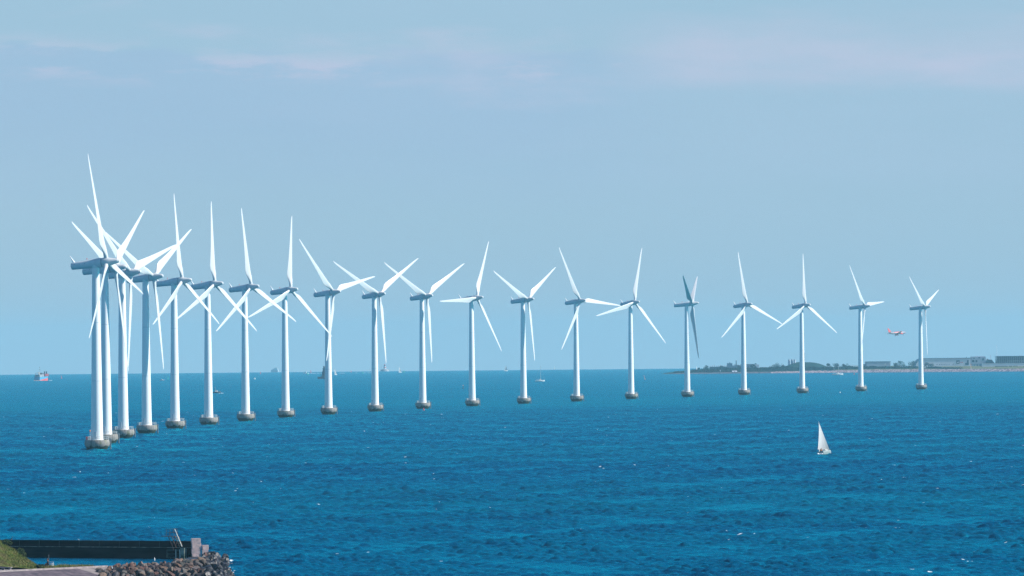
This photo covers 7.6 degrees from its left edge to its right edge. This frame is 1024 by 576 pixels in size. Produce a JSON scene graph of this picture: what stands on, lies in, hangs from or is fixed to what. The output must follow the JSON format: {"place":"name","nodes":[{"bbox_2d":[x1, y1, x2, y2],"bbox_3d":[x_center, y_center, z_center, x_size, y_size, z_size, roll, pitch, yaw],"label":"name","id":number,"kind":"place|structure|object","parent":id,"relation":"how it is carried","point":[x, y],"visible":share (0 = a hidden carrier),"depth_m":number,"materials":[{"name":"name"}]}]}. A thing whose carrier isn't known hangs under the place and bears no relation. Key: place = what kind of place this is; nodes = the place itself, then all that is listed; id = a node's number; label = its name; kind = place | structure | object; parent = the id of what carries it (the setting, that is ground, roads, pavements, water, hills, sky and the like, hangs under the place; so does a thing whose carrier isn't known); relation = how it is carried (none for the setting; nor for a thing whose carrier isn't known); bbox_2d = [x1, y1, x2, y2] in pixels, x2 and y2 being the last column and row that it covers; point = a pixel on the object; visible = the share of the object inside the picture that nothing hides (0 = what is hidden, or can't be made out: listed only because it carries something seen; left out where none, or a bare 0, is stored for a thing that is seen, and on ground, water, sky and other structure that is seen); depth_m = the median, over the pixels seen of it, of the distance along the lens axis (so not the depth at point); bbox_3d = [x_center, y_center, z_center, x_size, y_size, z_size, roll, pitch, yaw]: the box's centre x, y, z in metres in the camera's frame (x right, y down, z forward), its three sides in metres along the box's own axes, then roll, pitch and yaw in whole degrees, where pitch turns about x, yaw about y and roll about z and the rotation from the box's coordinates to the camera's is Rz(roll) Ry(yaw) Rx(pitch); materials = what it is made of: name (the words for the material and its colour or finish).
{"place":"outdoors","nodes":[
{"label":"outdoors","id":0,"kind":"place"},
{"bbox_2d":[0,568,26,569],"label":"quay path","id":1,"kind":"structure","parent":0,"point":[13,568],"depth_m":1121.61,"materials":[{"name":"grey concrete"}]},
{"bbox_2d":[0,565,107,571],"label":"kerb","id":2,"kind":"structure","parent":1,"relation":"on","point":[52,568],"depth_m":1118.32,"materials":[{"name":"grey concrete"}]},
{"bbox_2d":[0,540,37,568],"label":"grass bank","id":3,"kind":"structure","parent":0,"point":[4,565],"depth_m":1119.16,"materials":[{"name":"green plant"}]},
{"bbox_2d":[1,538,12,544],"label":"bush","id":4,"kind":"object","parent":3,"relation":"on","point":[7,541],"visible":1,"depth_m":1124.83,"materials":[{"name":"green plant"}]},
{"bbox_2d":[15,548,26,556],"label":"bush","id":5,"kind":"object","parent":3,"relation":"on","point":[20,551],"visible":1,"depth_m":1125.22,"materials":[{"name":"green plant"}]},
{"bbox_2d":[0,569,97,575],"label":"paved path","id":6,"kind":"structure","parent":0,"point":[68,572],"depth_m":1115.46,"materials":[{"name":"grey concrete"}]},
{"bbox_2d":[13,563,93,568],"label":"verge grass","id":7,"kind":"structure","parent":0,"point":[65,565],"depth_m":1125.34,"materials":[{"name":"green plant"}]},
{"bbox_2d":[78,567,106,574],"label":"pale slope","id":8,"kind":"structure","parent":0,"point":[92,570],"depth_m":1123.75,"materials":[{"name":"grey concrete"}]},
{"bbox_2d":[0,368,1023,575],"bbox_3d":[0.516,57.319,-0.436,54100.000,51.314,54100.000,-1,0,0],"label":"sea","id":9,"kind":"structure","parent":0,"point":[715,475],"depth_m":1997.65,"materials":[{"name":"liquid"}]},
{"bbox_2d":[34,367,48,380],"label":"cargo ship","id":10,"kind":"object","parent":9,"relation":"on","point":[41,376],"visible":0.98,"depth_m":10663.27,"materials":[{"name":"red"}]},
{"bbox_2d":[3,540,190,558],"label":"sea wall","id":11,"kind":"structure","parent":9,"relation":"in","point":[107,549],"depth_m":1232.52,"materials":[{"name":"concrete"}]},
{"bbox_2d":[161,528,186,558],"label":"steel stair platform","id":12,"kind":"structure","parent":11,"relation":"attached to","point":[182,553],"depth_m":1223.14,"materials":[{"name":"beige paint"}]},
{"bbox_2d":[70,156,142,449],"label":"wind turbine","id":13,"kind":"object","parent":9,"relation":"in","point":[97,441],"visible":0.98,"depth_m":2596.50,"materials":[{"name":"metal"}]},
{"bbox_2d":[72,210,144,442],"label":"wind turbine","id":14,"kind":"object","parent":9,"relation":"in","point":[106,378],"visible":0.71,"depth_m":2773.23,"materials":[{"name":"grey"}]},
{"bbox_2d":[87,205,176,437],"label":"wind turbine","id":15,"kind":"object","parent":9,"relation":"in","point":[123,430],"visible":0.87,"depth_m":2945.24,"materials":[{"name":"grey metal"}]},
{"bbox_2d":[106,229,191,433],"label":"wind turbine","id":16,"kind":"object","parent":9,"relation":"in","point":[145,278],"visible":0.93,"depth_m":3115.66,"materials":[{"name":"grey"}]},
{"bbox_2d":[153,197,219,428],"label":"wind turbine","id":17,"kind":"object","parent":9,"relation":"in","point":[173,421],"visible":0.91,"depth_m":3296.06,"materials":[{"name":"grey metal"}]},
{"bbox_2d":[202,545,208,553],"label":"granite pillar","id":18,"kind":"structure","parent":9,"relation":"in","point":[205,548],"depth_m":1222.77,"materials":[{"name":"grey stone"}]},
{"bbox_2d":[177,201,256,424],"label":"wind turbine","id":19,"kind":"object","parent":9,"relation":"in","point":[208,418],"visible":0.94,"depth_m":3465.75,"materials":[{"name":"grey"}]},
{"bbox_2d":[216,208,295,420],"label":"wind turbine","id":20,"kind":"object","parent":9,"relation":"in","point":[244,414],"visible":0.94,"depth_m":3638.07,"materials":[{"name":"grey"}]},
{"bbox_2d":[248,217,331,417],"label":"wind turbine","id":21,"kind":"object","parent":9,"relation":"in","point":[284,411],"visible":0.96,"depth_m":3827.96,"materials":[{"name":"grey"}]},
{"bbox_2d":[318,366,324,378],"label":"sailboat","id":22,"kind":"object","parent":9,"relation":"in","point":[323,374],"visible":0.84,"depth_m":10313.59,"materials":[{"name":"fabric"}]},
{"bbox_2d":[299,239,374,413],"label":"wind turbine","id":23,"kind":"object","parent":9,"relation":"in","point":[328,408],"visible":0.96,"depth_m":3998.72,"materials":[{"name":"grey metal"}]},
{"bbox_2d":[333,258,418,411],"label":"wind turbine","id":24,"kind":"object","parent":9,"relation":"in","point":[374,405],"visible":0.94,"depth_m":4172.78,"materials":[{"name":"grey"}]},
{"bbox_2d":[384,262,464,408],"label":"wind turbine","id":25,"kind":"object","parent":9,"relation":"in","point":[421,403],"visible":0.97,"depth_m":4337.77,"materials":[{"name":"grey metal"}]},
{"bbox_2d":[440,242,501,405],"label":"wind turbine","id":26,"kind":"object","parent":9,"relation":"in","point":[472,401],"visible":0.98,"depth_m":4515.79,"materials":[{"name":"grey metal"}]},
{"bbox_2d":[494,267,555,403],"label":"wind turbine","id":27,"kind":"object","parent":9,"relation":"in","point":[523,299],"visible":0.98,"depth_m":4698.04,"materials":[{"name":"grey"}]},
{"bbox_2d":[559,248,619,400],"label":"wind turbine","id":28,"kind":"object","parent":9,"relation":"in","point":[575,396],"visible":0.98,"depth_m":4874.11,"materials":[{"name":"grey metal"}]},
{"bbox_2d":[596,249,664,398],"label":"wind turbine","id":29,"kind":"object","parent":9,"relation":"in","point":[630,394],"visible":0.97,"depth_m":5063.71,"materials":[{"name":"grey"}]},
{"bbox_2d":[674,276,698,396],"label":"wind turbine","id":30,"kind":"object","parent":9,"relation":"in","point":[687,392],"visible":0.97,"depth_m":5237.09,"materials":[{"name":"grey"}]},
{"bbox_2d":[721,253,781,394],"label":"wind turbine","id":31,"kind":"object","parent":9,"relation":"in","point":[742,390],"visible":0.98,"depth_m":5409.59,"materials":[{"name":"grey metal"}]},
{"bbox_2d":[777,258,836,392],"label":"wind turbine","id":32,"kind":"object","parent":9,"relation":"in","point":[801,388],"visible":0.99,"depth_m":5565.36,"materials":[{"name":"grey metal"}]},
{"bbox_2d":[817,424,830,454],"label":"sailboat","id":33,"kind":"object","parent":9,"relation":"on","point":[822,444],"visible":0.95,"depth_m":2333.05,"materials":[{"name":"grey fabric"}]},
{"bbox_2d":[832,364,842,374],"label":"sailboat","id":34,"kind":"object","parent":9,"relation":"on","point":[837,373],"visible":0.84,"depth_m":9868.17,"materials":[{"name":"grey"}]},
{"bbox_2d":[849,265,883,390],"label":"wind turbine","id":35,"kind":"object","parent":9,"relation":"in","point":[860,386],"visible":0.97,"depth_m":5760.31,"materials":[{"name":"grey metal"}]},
{"bbox_2d":[909,277,938,388],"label":"wind turbine","id":36,"kind":"object","parent":9,"relation":"in","point":[920,384],"visible":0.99,"depth_m":5936.39,"materials":[{"name":"grey"}]},
{"bbox_2d":[0,0,1023,374],"label":"sky","id":37,"kind":"structure","parent":0,"point":[882,139],"materials":[{"name":"blue"}]},
{"bbox_2d":[675,372,770,373],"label":"dark rock shore","id":38,"kind":"structure","parent":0,"point":[724,373],"depth_m":11281.27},
{"bbox_2d":[662,362,828,373],"bbox_3d":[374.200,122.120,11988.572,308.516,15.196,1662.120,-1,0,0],"label":"heath land","id":39,"kind":"structure","parent":0,"point":[807,364],"depth_m":11434.79,"materials":[{"name":"green plant"}]},
{"bbox_2d":[710,365,726,372],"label":"industrial block","id":40,"kind":"structure","parent":39,"relation":"on","point":[712,367],"depth_m":11614.00,"materials":[{"name":"grey paint"}]},
{"bbox_2d":[887,328,905,335],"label":"airliner","id":41,"kind":"object","parent":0,"point":[898,332],"visible":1,"depth_m":11395.49,"materials":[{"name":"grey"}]},
{"bbox_2d":[771,368,1023,372],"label":"rock shore","id":42,"kind":"structure","parent":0,"point":[935,370],"depth_m":11062.07,"materials":[{"name":"grey stone"}]},
{"bbox_2d":[841,366,1023,369],"bbox_3d":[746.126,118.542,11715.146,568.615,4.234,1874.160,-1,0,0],"label":"land","id":43,"kind":"structure","parent":0,"point":[1002,367],"depth_m":11127.26,"materials":[{"name":"green plant"}]},
{"bbox_2d":[674,366,961,372],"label":"woodland","id":44,"kind":"object","parent":43,"relation":"on","point":[776,368],"visible":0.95,"depth_m":11291.12,"materials":[{"name":"green plant"}]},
{"bbox_2d":[865,361,890,366],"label":"warehouse","id":45,"kind":"structure","parent":43,"relation":"on","point":[878,363],"depth_m":11388.24,"materials":[{"name":"grey"}]},
{"bbox_2d":[914,357,970,366],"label":"hangar","id":46,"kind":"structure","parent":43,"relation":"on","point":[966,361],"depth_m":11352.87,"materials":[{"name":"grey metal"}]},
{"bbox_2d":[971,356,985,365],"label":"control block","id":47,"kind":"structure","parent":43,"relation":"on","point":[977,360],"depth_m":11299.80,"materials":[{"name":"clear glass"}]},
{"bbox_2d":[981,363,1023,366],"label":"terminal","id":48,"kind":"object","parent":43,"relation":"on","point":[999,364],"visible":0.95,"depth_m":11190.84,"materials":[{"name":"grey"}]},
{"bbox_2d":[995,356,1023,362],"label":"glass hall","id":49,"kind":"structure","parent":43,"relation":"on","point":[1009,359],"depth_m":11257.44,"materials":[{"name":"blue"}]},
{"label":"rubble ground","id":50,"kind":"structure","parent":0,"visible":0},
{"bbox_2d":[118,568,128,575],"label":"boulder","id":51,"kind":"object","parent":50,"relation":"on","point":[120,570],"visible":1,"depth_m":1115.74,"materials":[{"name":"stone"}]},
{"bbox_2d":[165,571,174,575],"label":"boulder","id":52,"kind":"object","parent":50,"relation":"on","point":[169,573],"visible":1,"depth_m":1112.01,"materials":[{"name":"stone"}]},
{"bbox_2d":[172,562,181,567],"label":"boulder","id":53,"kind":"object","parent":50,"relation":"on","point":[177,565],"visible":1,"depth_m":1120.98,"materials":[{"name":"stone"}]},
{"bbox_2d":[191,538,200,556],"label":"granite pillar","id":54,"kind":"structure","parent":50,"relation":"on","point":[195,547],"depth_m":1222.66,"materials":[{"name":"grey stone"}]},
{"bbox_2d":[199,559,206,566],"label":"boulder","id":55,"kind":"object","parent":50,"relation":"on","point":[203,561],"visible":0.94,"depth_m":1125.13,"materials":[{"name":"stone"}]},
{"bbox_2d":[203,571,211,575],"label":"boulder","id":56,"kind":"object","parent":50,"relation":"on","point":[206,573],"visible":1,"depth_m":1110.06,"materials":[{"name":"white stone"}]}
]}

